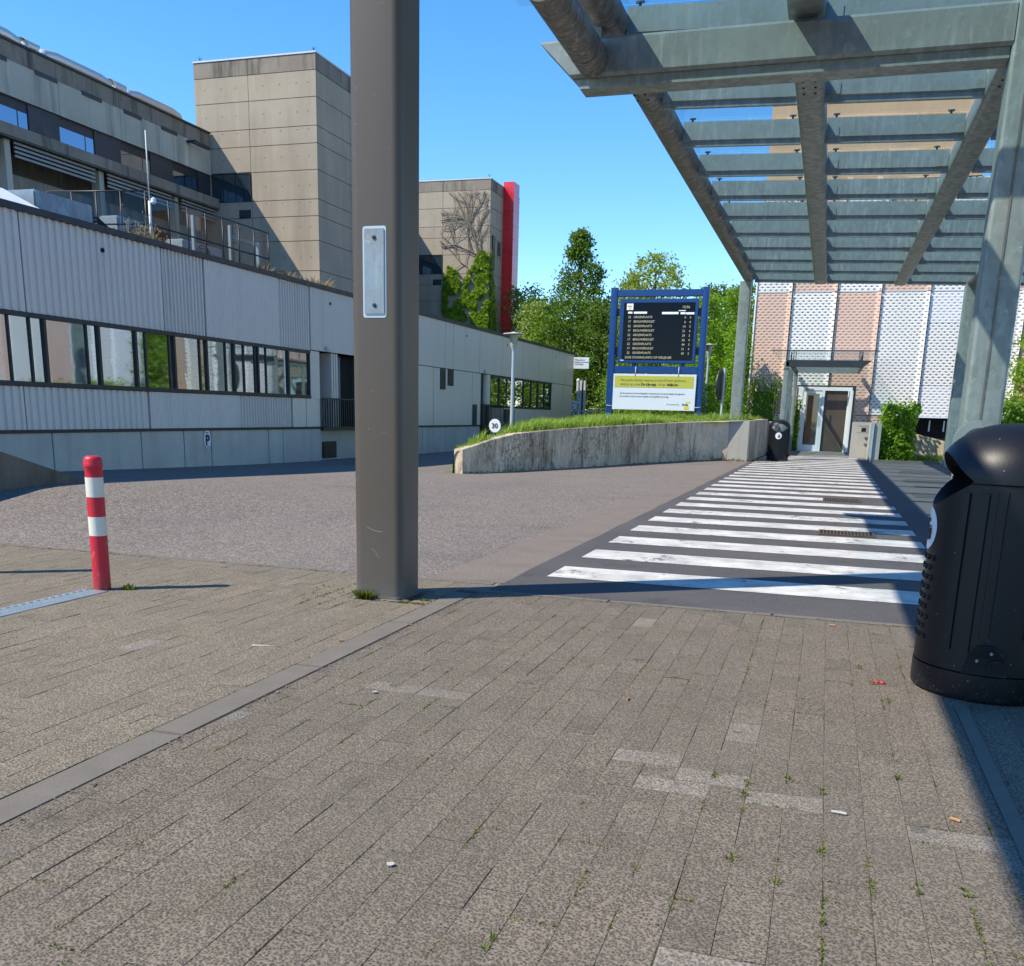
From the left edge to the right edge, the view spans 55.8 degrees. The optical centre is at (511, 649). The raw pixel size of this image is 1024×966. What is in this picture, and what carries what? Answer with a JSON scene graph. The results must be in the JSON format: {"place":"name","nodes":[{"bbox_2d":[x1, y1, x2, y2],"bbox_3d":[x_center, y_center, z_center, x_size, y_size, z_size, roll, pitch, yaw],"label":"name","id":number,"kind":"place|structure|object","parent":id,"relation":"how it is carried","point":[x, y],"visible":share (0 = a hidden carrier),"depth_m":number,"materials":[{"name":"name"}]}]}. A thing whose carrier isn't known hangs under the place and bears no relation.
{"place":"outdoors","nodes":[
{"label":"outdoors","id":0,"kind":"place"},
{"bbox_2d":[0,545,471,798],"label":"side pavement","id":1,"kind":"structure","parent":0,"point":[48,698],"depth_m":4.76,"materials":[{"name":"grey concrete"}]},
{"bbox_2d":[0,589,107,616],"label":"steel strip","id":2,"kind":"object","parent":1,"relation":"on","point":[38,603],"visible":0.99,"depth_m":5.51,"materials":[{"name":"silver metal"}]},
{"bbox_2d":[117,638,163,650],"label":"pale side paving blocks","id":3,"kind":"structure","parent":1,"relation":"in","point":[141,644],"depth_m":4.61,"materials":[{"name":"grey concrete"}]},
{"bbox_2d":[0,34,519,331],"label":"concrete building","id":4,"kind":"structure","parent":0,"point":[263,143],"depth_m":32.49,"materials":[{"name":"grey concrete"}]},
{"bbox_2d":[0,26,21,43],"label":"ventilation duct","id":5,"kind":"object","parent":4,"relation":"on","point":[5,32],"visible":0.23,"depth_m":25.62,"materials":[{"name":"silver metal"}]},
{"bbox_2d":[0,93,28,129],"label":"window","id":6,"kind":"structure","parent":4,"relation":"in","point":[13,111],"depth_m":25.48,"materials":[{"name":"blue glass"}]},
{"bbox_2d":[19,36,39,51],"bbox_3d":[-13.240,-16.406,26.489,0.364,0.517,0.844,6,14,17],"label":"ventilation duct","id":7,"kind":"object","parent":4,"relation":"on","point":[30,44],"visible":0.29,"depth_m":26.30,"materials":[{"name":"silver metal"}]},
{"bbox_2d":[39,49,111,85],"bbox_3d":[-12.687,-16.821,28.172,0.364,0.549,3.084,6,14,17],"label":"ventilation duct","id":8,"kind":"object","parent":4,"relation":"on","point":[75,65],"visible":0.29,"depth_m":27.90,"materials":[{"name":"silver metal"}]},
{"bbox_2d":[58,116,94,153],"bbox_3d":[-12.459,-14.665,27.627,0.046,0.721,1.400,6,14,17],"label":"window","id":9,"kind":"structure","parent":4,"relation":"in","point":[76,135],"depth_m":27.61,"materials":[{"name":"blue glass"}]},
{"bbox_2d":[108,78,126,92],"bbox_3d":[-12.173,-17.191,29.747,0.364,0.542,0.739,6,14,17],"label":"ventilation duct","id":10,"kind":"object","parent":4,"relation":"on","point":[119,86],"visible":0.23,"depth_m":29.58,"materials":[{"name":"silver metal"}]},
{"bbox_2d":[120,141,149,173],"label":"window","id":11,"kind":"structure","parent":4,"relation":"in","point":[134,157],"depth_m":29.91,"materials":[{"name":"grey glass"}]},
{"bbox_2d":[126,89,181,118],"bbox_3d":[-11.636,-17.583,31.385,0.364,0.549,3.014,6,14,17],"label":"ventilation duct","id":12,"kind":"object","parent":4,"relation":"on","point":[153,102],"visible":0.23,"depth_m":31.13,"materials":[{"name":"silver metal"}]},
{"bbox_2d":[172,161,197,191],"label":"window","id":13,"kind":"structure","parent":4,"relation":"in","point":[184,176],"depth_m":32.28,"materials":[{"name":"blue glass"}]},
{"bbox_2d":[211,172,250,202],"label":"corner window","id":14,"kind":"structure","parent":4,"relation":"in","point":[226,187],"depth_m":33.33,"materials":[{"name":"blue glass"}]},
{"bbox_2d":[419,255,441,273],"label":"corner window","id":15,"kind":"structure","parent":4,"relation":"in","point":[428,264],"depth_m":49.70,"materials":[{"name":"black glass"}]},
{"bbox_2d":[440,191,497,330],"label":"ivy plant","id":16,"kind":"object","parent":4,"relation":"attached to","point":[481,318],"visible":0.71,"depth_m":49.20,"materials":[{"name":"green plant"}]},
{"bbox_2d":[501,182,519,332],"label":"red stack","id":17,"kind":"object","parent":4,"relation":"attached to","point":[510,233],"visible":0.56,"depth_m":50.45,"materials":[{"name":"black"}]},
{"bbox_2d":[0,451,929,585],"bbox_3d":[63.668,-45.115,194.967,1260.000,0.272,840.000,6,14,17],"label":"road","id":18,"kind":"structure","parent":0,"point":[297,514],"depth_m":10.33,"materials":[{"name":"grey asphalt"}]},
{"bbox_2d":[0,451,84,490],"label":"ramp wall","id":19,"kind":"structure","parent":18,"relation":"on","point":[16,472],"depth_m":10.61,"materials":[{"name":"concrete"}]},
{"bbox_2d":[0,592,473,825],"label":"edging stones","id":20,"kind":"object","parent":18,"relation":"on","point":[27,799],"visible":0.75,"depth_m":3.49,"materials":[{"name":"concrete"}]},
{"bbox_2d":[0,543,495,584],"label":"road kerb","id":21,"kind":"structure","parent":18,"relation":"on","point":[353,572],"depth_m":7.04,"materials":[{"name":"concrete"}]},
{"bbox_2d":[0,198,574,471],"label":"office building","id":22,"kind":"structure","parent":18,"relation":"on","point":[119,349],"depth_m":16.92,"materials":[{"name":"metal"}]},
{"bbox_2d":[0,188,37,207],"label":"roof light","id":23,"kind":"object","parent":22,"relation":"on","point":[6,194],"visible":0.2,"depth_m":14.34,"materials":[{"name":"white paint"}]},
{"bbox_2d":[0,309,50,386],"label":"window","id":24,"kind":"structure","parent":22,"relation":"in","point":[23,345],"depth_m":13.42,"materials":[{"name":"glass"}]},
{"bbox_2d":[7,189,107,226],"bbox_3d":[-7.447,-7.070,15.863,1.050,0.455,2.107,6,14,17],"label":"roof duct","id":25,"kind":"object","parent":22,"relation":"on","point":[57,204],"visible":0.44,"depth_m":15.16,"materials":[{"name":"grey metal"}]},
{"bbox_2d":[44,315,103,388],"bbox_3d":[-6.498,-4.388,14.309,0.099,0.987,1.099,6,14,17],"label":"window","id":26,"kind":"structure","parent":22,"relation":"in","point":[73,345],"depth_m":14.31,"materials":[{"name":"glass"}]},
{"bbox_2d":[99,322,139,390],"bbox_3d":[-6.203,-4.602,15.211,0.099,0.987,0.847,6,14,17],"label":"window","id":27,"kind":"structure","parent":22,"relation":"in","point":[118,345],"depth_m":15.23,"materials":[{"name":"glass"}]},
{"bbox_2d":[113,204,176,245],"bbox_3d":[-6.306,-7.200,16.382,0.845,0.707,1.900,6,14,17],"label":"dry shrub","id":28,"kind":"object","parent":22,"relation":"on","point":[145,234],"visible":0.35,"depth_m":16.38,"materials":[{"name":"brown plant"}]},
{"bbox_2d":[145,130,156,234],"bbox_3d":[-6.255,-7.943,16.772,0.158,1.960,0.093,6,14,17],"label":"aerial pole","id":29,"kind":"object","parent":22,"relation":"on","point":[153,200],"visible":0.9,"depth_m":16.78,"materials":[{"name":"white metal"}]},
{"bbox_2d":[136,327,177,391],"bbox_3d":[-5.925,-4.803,16.061,0.099,0.987,0.987,6,14,17],"label":"window","id":30,"kind":"structure","parent":22,"relation":"in","point":[156,358],"depth_m":16.08,"materials":[{"name":"glass"}]},
{"bbox_2d":[46,190,269,269],"bbox_3d":[-6.792,-8.081,19.142,1.921,1.070,4.298,6,14,17],"label":"railing","id":31,"kind":"object","parent":22,"relation":"on","point":[197,228],"visible":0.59,"depth_m":18.01,"materials":[{"name":"white"}]},
{"bbox_2d":[174,332,209,393],"bbox_3d":[-5.635,-5.013,16.947,0.099,0.987,0.924,6,14,17],"label":"window","id":32,"kind":"structure","parent":22,"relation":"in","point":[191,355],"depth_m":16.97,"materials":[{"name":"glass"}]},
{"bbox_2d":[207,337,236,394],"bbox_3d":[-5.364,-5.209,17.775,0.099,0.987,0.861,6,14,17],"label":"window","id":33,"kind":"structure","parent":22,"relation":"in","point":[220,352],"depth_m":17.80,"materials":[{"name":"glass"}]},
{"bbox_2d":[234,341,260,395],"bbox_3d":[-5.110,-5.394,18.554,0.099,0.987,0.819,6,14,17],"label":"window","id":34,"kind":"structure","parent":22,"relation":"in","point":[246,353],"depth_m":18.58,"materials":[{"name":"glass"}]},
{"bbox_2d":[258,344,290,396],"bbox_3d":[-4.811,-5.610,19.465,0.099,0.987,1.148,6,14,17],"label":"window","id":35,"kind":"structure","parent":22,"relation":"in","point":[274,379],"depth_m":19.49,"materials":[{"name":"glass"}]},
{"bbox_2d":[253,260,334,287],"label":"roof weeds","id":36,"kind":"object","parent":22,"relation":"on","point":[311,280],"visible":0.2,"depth_m":20.54,"materials":[{"name":"brown plant"}]},
{"bbox_2d":[289,348,310,397],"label":"window","id":37,"kind":"structure","parent":22,"relation":"in","point":[299,359],"depth_m":20.44,"materials":[{"name":"glass"}]},
{"bbox_2d":[490,375,499,407],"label":"window","id":38,"kind":"structure","parent":22,"relation":"in","point":[494,380],"depth_m":32.40,"materials":[{"name":"glass"}]},
{"bbox_2d":[499,376,514,407],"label":"window","id":39,"kind":"structure","parent":22,"relation":"in","point":[505,382],"depth_m":33.49,"materials":[{"name":"glass"}]},
{"bbox_2d":[514,378,524,408],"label":"window","id":40,"kind":"structure","parent":22,"relation":"in","point":[519,383],"depth_m":34.98,"materials":[{"name":"glass"}]},
{"bbox_2d":[523,380,531,408],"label":"window","id":41,"kind":"structure","parent":22,"relation":"in","point":[527,383],"depth_m":35.95,"materials":[{"name":"glass"}]},
{"bbox_2d":[531,381,538,408],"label":"window","id":42,"kind":"structure","parent":22,"relation":"in","point":[534,395],"depth_m":36.80,"materials":[{"name":"glass"}]},
{"bbox_2d":[538,382,544,409],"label":"window","id":43,"kind":"structure","parent":22,"relation":"in","point":[541,387],"depth_m":37.67,"materials":[{"name":"glass"}]},
{"bbox_2d":[544,382,551,409],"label":"window","id":44,"kind":"structure","parent":22,"relation":"in","point":[547,402],"depth_m":38.54,"materials":[{"name":"glass"}]},
{"bbox_2d":[499,282,548,341],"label":"tree","id":45,"kind":"object","parent":18,"relation":"on","point":[517,294],"visible":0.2,"depth_m":50.82,"materials":[{"name":"green plant"}]},
{"bbox_2d":[431,462,744,582],"bbox_3d":[2.803,-2.703,15.995,0.638,0.001,20.300,6,14,17],"label":"road margin","id":46,"kind":"object","parent":18,"relation":"on","point":[508,563],"visible":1,"depth_m":8.82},
{"bbox_2d":[454,419,778,473],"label":"retaining wall","id":47,"kind":"structure","parent":18,"relation":"on","point":[563,448],"depth_m":22.41,"materials":[{"name":"concrete"}]},
{"bbox_2d":[463,457,770,473],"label":"wall foot weeds","id":48,"kind":"object","parent":18,"relation":"on","point":[639,462],"depth_m":24.82,"materials":[{"name":"green plant"}]},
{"bbox_2d":[460,588,915,627],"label":"pavement kerb","id":49,"kind":"structure","parent":18,"relation":"on","point":[701,609],"depth_m":5.82,"materials":[{"name":"concrete"}]},
{"bbox_2d":[530,0,1023,478],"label":"glass canopy","id":50,"kind":"object","parent":18,"relation":"on","point":[662,63],"visible":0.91,"depth_m":10.94,"materials":[{"name":"metal"}]},
{"bbox_2d":[849,422,881,461],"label":"concrete pier","id":51,"kind":"structure","parent":18,"relation":"on","point":[865,440],"depth_m":30.16,"materials":[{"name":"paint"}]},
{"bbox_2d":[746,69,1023,451],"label":"clad building","id":52,"kind":"structure","parent":18,"relation":"on","point":[910,333],"depth_m":34.80,"materials":[{"name":"white metal"}]},
{"bbox_2d":[872,460,941,464],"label":"verge kerb","id":53,"kind":"structure","parent":18,"relation":"on","point":[909,462],"depth_m":27.50,"materials":[{"name":"concrete"}]},
{"bbox_2d":[911,434,944,457],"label":"parapet wall","id":54,"kind":"structure","parent":18,"relation":"on","point":[927,446],"depth_m":29.29,"materials":[{"name":"concrete"}]},
{"bbox_2d":[1002,329,1023,413],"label":"tree","id":55,"kind":"object","parent":18,"relation":"on","point":[1018,378],"visible":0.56,"depth_m":31.89,"materials":[{"name":"green plant"}]},
{"bbox_2d":[0,0,995,409],"label":"sky","id":56,"kind":"structure","parent":0,"point":[493,102],"materials":[{"name":"blue"}]},
{"bbox_2d":[0,573,1023,965],"bbox_3d":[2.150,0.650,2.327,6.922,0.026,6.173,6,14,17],"label":"pavement","id":57,"kind":"structure","parent":0,"point":[192,854],"depth_m":2.76,"materials":[{"name":"grey concrete"}]},
{"bbox_2d":[83,456,110,590],"bbox_3d":[-2.507,-0.765,5.848,0.112,0.806,0.112,6,14,17],"label":"bollard","id":58,"kind":"object","parent":57,"relation":"on","point":[95,493],"visible":1,"depth_m":5.81,"materials":[{"name":"red plastic"}]},
{"bbox_2d":[349,0,426,601],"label":"steel pillar","id":59,"kind":"structure","parent":57,"relation":"on","point":[384,52],"depth_m":5.45,"materials":[{"name":"grey metal"}]},
{"bbox_2d":[457,583,495,589],"bbox_3d":[-0.291,-0.414,6.357,0.315,0.001,0.274,6,14,17],"label":"kerb infill","id":60,"kind":"object","parent":57,"relation":"on","point":[479,586],"visible":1,"depth_m":6.38,"materials":[{"name":"concrete"}]},
{"bbox_2d":[2,590,1009,964],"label":"leaf crumbs","id":61,"kind":"object","parent":57,"relation":"on","point":[498,792],"visible":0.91,"depth_m":3.75,"materials":[{"name":"plant"}]},
{"bbox_2d":[0,546,1023,965],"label":"weeds","id":62,"kind":"object","parent":57,"relation":"on","point":[364,594],"visible":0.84,"depth_m":2.76,"materials":[{"name":"green plant"}]},
{"bbox_2d":[222,618,1023,965],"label":"pale paving blocks","id":63,"kind":"structure","parent":57,"relation":"attached to","point":[690,782],"depth_m":2.99,"materials":[{"name":"grey concrete"}]},
{"bbox_2d":[910,423,1023,705],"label":"litter bin","id":64,"kind":"object","parent":57,"relation":"on","point":[969,638],"visible":1,"depth_m":3.92,"materials":[{"name":"plastic"}]},
{"bbox_2d":[955,708,1023,861],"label":"pavement border strip","id":65,"kind":"object","parent":57,"relation":"on","point":[1010,812],"visible":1,"depth_m":3.11,"materials":[{"name":"concrete"}]},
{"bbox_2d":[573,357,589,368],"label":"notice sign","id":66,"kind":"object","parent":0,"point":[581,362],"visible":1,"depth_m":42.03,"materials":[{"name":"white metal"}]},
{"bbox_2d":[445,411,761,472],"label":"planted bank","id":67,"kind":"structure","parent":0,"point":[705,422],"depth_m":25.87,"materials":[{"name":"green plant"}]},
{"bbox_2d":[489,419,500,436],"bbox_3d":[-0.345,-4.296,19.487,0.245,0.707,0.055,6,14,17],"label":"speed sign","id":68,"kind":"object","parent":67,"relation":"on","point":[495,425],"visible":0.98,"depth_m":19.41,"materials":[{"name":"white metal"}]},
{"bbox_2d":[503,332,523,425],"bbox_3d":[0.016,-6.660,24.085,0.518,2.422,0.518,6,14,17],"label":"street lamp","id":69,"kind":"object","parent":67,"relation":"on","point":[513,339],"visible":0.98,"depth_m":23.95,"materials":[{"name":"metal"}]},
{"bbox_2d":[512,297,553,344],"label":"tree","id":70,"kind":"object","parent":67,"relation":"on","point":[527,313],"visible":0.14,"depth_m":48.80,"materials":[{"name":"green plant"}]},
{"bbox_2d":[515,311,583,399],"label":"tree","id":71,"kind":"object","parent":67,"relation":"on","point":[535,329],"visible":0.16,"depth_m":47.24,"materials":[{"name":"green plant"}]},
{"bbox_2d":[534,294,606,415],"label":"tree","id":72,"kind":"object","parent":67,"relation":"on","point":[569,303],"visible":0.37,"depth_m":45.72,"materials":[{"name":"green plant"}]},
{"bbox_2d":[540,226,616,400],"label":"tree","id":73,"kind":"object","parent":67,"relation":"on","point":[581,246],"visible":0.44,"depth_m":48.37,"materials":[{"name":"green plant"}]},
{"bbox_2d":[579,380,585,415],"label":"white post","id":74,"kind":"object","parent":67,"relation":"on","point":[582,400],"visible":0.59,"depth_m":42.79,"materials":[{"name":"metal"}]},
{"bbox_2d":[561,298,637,415],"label":"tree","id":75,"kind":"object","parent":67,"relation":"on","point":[598,313],"visible":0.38,"depth_m":44.67,"materials":[{"name":"green plant"}]},
{"bbox_2d":[595,373,631,414],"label":"bush","id":76,"kind":"object","parent":67,"relation":"on","point":[603,384],"visible":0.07,"depth_m":41.31,"materials":[{"name":"green plant"}]},
{"bbox_2d":[592,316,651,412],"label":"tree","id":77,"kind":"object","parent":67,"relation":"on","point":[617,363],"visible":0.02,"depth_m":43.85,"materials":[{"name":"green plant"}]},
{"bbox_2d":[593,386,653,414],"bbox_3d":[4.385,-9.501,37.839,2.272,2.249,2.186,6,14,17],"label":"bush","id":78,"kind":"object","parent":67,"relation":"on","point":[619,411],"visible":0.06,"depth_m":37.71,"materials":[{"name":"green plant"}]},
{"bbox_2d":[604,274,651,367],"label":"tree","id":79,"kind":"object","parent":67,"relation":"on","point":[624,285],"visible":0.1,"depth_m":47.41,"materials":[{"name":"green plant"}]},
{"bbox_2d":[620,409,672,416],"bbox_3d":[5.078,-8.956,36.223,2.226,2.149,2.291,6,14,17],"label":"bush","id":80,"kind":"object","parent":67,"relation":"on","point":[626,411],"visible":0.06,"depth_m":36.10,"materials":[{"name":"green plant"}]},
{"bbox_2d":[610,248,692,364],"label":"tree","id":81,"kind":"object","parent":67,"relation":"on","point":[651,270],"visible":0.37,"depth_m":45.92,"materials":[{"name":"green plant"}]},
{"bbox_2d":[605,287,709,415],"bbox_3d":[4.826,-9.718,32.443,3.253,4.622,0.297,6,14,17],"label":"departure board","id":82,"kind":"object","parent":67,"relation":"on","point":[658,331],"visible":1,"depth_m":32.26,"materials":[{"name":"blue paint"}]},
{"bbox_2d":[669,380,730,415],"bbox_3d":[6.719,-8.478,34.214,2.482,2.219,2.320,6,14,17],"label":"bush","id":83,"kind":"object","parent":67,"relation":"on","point":[710,388],"visible":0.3,"depth_m":33.77,"materials":[{"name":"green plant"}]},
{"bbox_2d":[671,291,731,416],"bbox_3d":[7.278,-10.983,37.236,2.998,5.584,2.843,6,14,17],"label":"tree","id":84,"kind":"object","parent":67,"relation":"on","point":[713,324],"visible":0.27,"depth_m":36.69,"materials":[{"name":"green plant"}]},
{"bbox_2d":[703,343,716,415],"bbox_3d":[6.783,-9.243,33.716,0.518,2.772,0.518,6,14,17],"label":"street lamp","id":85,"kind":"object","parent":67,"relation":"on","point":[708,349],"visible":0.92,"depth_m":33.53,"materials":[{"name":"metal"}]},
{"bbox_2d":[715,368,725,415],"bbox_3d":[5.917,-7.113,27.298,0.118,1.653,0.811,10,16,30],"label":"round sign","id":86,"kind":"object","parent":67,"relation":"on","point":[720,387],"visible":0.91,"depth_m":27.17,"materials":[{"name":"metal"}]},
{"bbox_2d":[698,281,746,400],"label":"tree","id":87,"kind":"object","parent":67,"relation":"on","point":[713,290],"visible":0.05,"depth_m":42.77,"materials":[{"name":"green plant"}]},
{"bbox_2d":[705,286,754,412],"bbox_3d":[8.586,-11.295,38.249,3.080,5.814,3.096,6,14,17],"label":"tree","id":88,"kind":"object","parent":67,"relation":"on","point":[732,302],"visible":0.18,"depth_m":37.74,"materials":[{"name":"green plant"}]},
{"bbox_2d":[712,321,756,416],"bbox_3d":[8.210,-9.965,35.762,1.892,4.350,1.780,-2,14,-16],"label":"tree","id":89,"kind":"object","parent":67,"relation":"on","point":[730,362],"visible":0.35,"depth_m":35.44,"materials":[{"name":"green plant"}]},
{"bbox_2d":[720,280,756,413],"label":"tree","id":90,"kind":"object","parent":67,"relation":"on","point":[753,291],"visible":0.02,"depth_m":43.76,"materials":[{"name":"green plant"}]},
{"bbox_2d":[746,371,782,421],"bbox_3d":[9.413,-8.983,36.266,1.346,2.957,0.509,6,14,17],"label":"climbing plant","id":91,"kind":"object","parent":67,"relation":"on","point":[763,403],"visible":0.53,"depth_m":36.09,"materials":[{"name":"green plant"}]},
{"bbox_2d":[489,455,929,624],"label":"crossing asphalt","id":92,"kind":"structure","parent":0,"point":[537,579],"depth_m":8.07,"materials":[{"name":"grey asphalt"}]},
{"bbox_2d":[548,456,925,604],"bbox_3d":[5.525,-3.264,18.553,2.751,0.001,26.174,6,14,17],"label":"zebra crossing","id":93,"kind":"object","parent":92,"relation":"on","point":[836,592],"visible":0.92,"depth_m":8.69,"materials":[{"name":"paint"}]},
{"bbox_2d":[765,419,790,460],"bbox_3d":[7.405,-5.828,26.845,0.637,1.130,0.593,6,14,17],"label":"litter bin","id":94,"kind":"object","parent":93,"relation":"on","point":[777,446],"visible":1,"depth_m":26.65,"materials":[{"name":"plastic"}]},
{"bbox_2d":[823,497,860,502],"bbox_3d":[4.789,-2.177,14.028,0.518,0.009,0.504,6,14,17],"label":"drain grate","id":95,"kind":"object","parent":92,"relation":"on","point":[842,499],"visible":1,"depth_m":14.02,"materials":[{"name":"brown metal"}]},
{"bbox_2d":[818,529,875,537],"bbox_3d":[3.410,-1.189,9.859,0.546,0.009,0.406,6,14,17],"label":"drain grate","id":96,"kind":"object","parent":92,"relation":"on","point":[846,533],"visible":1,"depth_m":9.85,"materials":[{"name":"grey metal"}]},
{"bbox_2d":[788,451,848,456],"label":"entrance paving","id":97,"kind":"structure","parent":0,"point":[815,452],"depth_m":33.50,"materials":[{"name":"grey stone"}]},
{"bbox_2d":[791,395,801,450],"bbox_3d":[10.625,-8.353,36.131,0.351,2.258,0.387,6,14,17],"label":"climbing plant","id":98,"kind":"object","parent":97,"relation":"on","point":[796,428],"visible":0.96,"depth_m":36.03,"materials":[{"name":"green plant"}]},
{"bbox_2d":[796,387,853,451],"bbox_3d":[11.494,-8.530,35.797,1.960,2.345,0.665,6,14,17],"label":"entrance door","id":99,"kind":"structure","parent":97,"relation":"on","point":[833,416],"depth_m":35.99,"materials":[{"name":"white paint"}]},
{"bbox_2d":[772,350,878,450],"bbox_3d":[10.626,-8.426,33.320,3.227,3.322,5.341,6,14,17],"label":"entrance canopy","id":100,"kind":"object","parent":97,"relation":"on","point":[830,361],"visible":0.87,"depth_m":32.09,"materials":[{"name":"metal"}]},
{"bbox_2d":[878,458,941,461],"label":"verge soil","id":101,"kind":"structure","parent":0,"point":[922,460],"depth_m":28.26,"materials":[{"name":"brown soil"}]},
{"bbox_2d":[877,397,923,460],"bbox_3d":[11.309,-6.344,28.415,1.200,2.146,2.015,6,14,17],"label":"ivy hedge","id":102,"kind":"object","parent":101,"relation":"on","point":[898,433],"visible":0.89,"depth_m":27.84,"materials":[{"name":"green plant"}]},
{"bbox_2d":[913,454,942,460],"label":"verge grass","id":103,"kind":"structure","parent":101,"relation":"on","point":[926,457],"depth_m":28.93,"materials":[{"name":"green plant"}]},
{"bbox_2d":[1001,392,1023,423],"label":"ivy hedge","id":104,"kind":"object","parent":101,"relation":"on","point":[1015,414],"visible":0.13,"depth_m":26.90,"materials":[{"name":"green plant"}]},
{"bbox_2d":[871,462,950,518],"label":"side road asphalt","id":105,"kind":"structure","parent":0,"point":[890,471],"depth_m":20.23,"materials":[{"name":"grey asphalt"}]},
{"bbox_2d":[900,470,951,497],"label":"asphalt patches","id":106,"kind":"object","parent":105,"relation":"on","point":[922,495],"visible":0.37,"depth_m":18.98,"materials":[{"name":"grey asphalt"}]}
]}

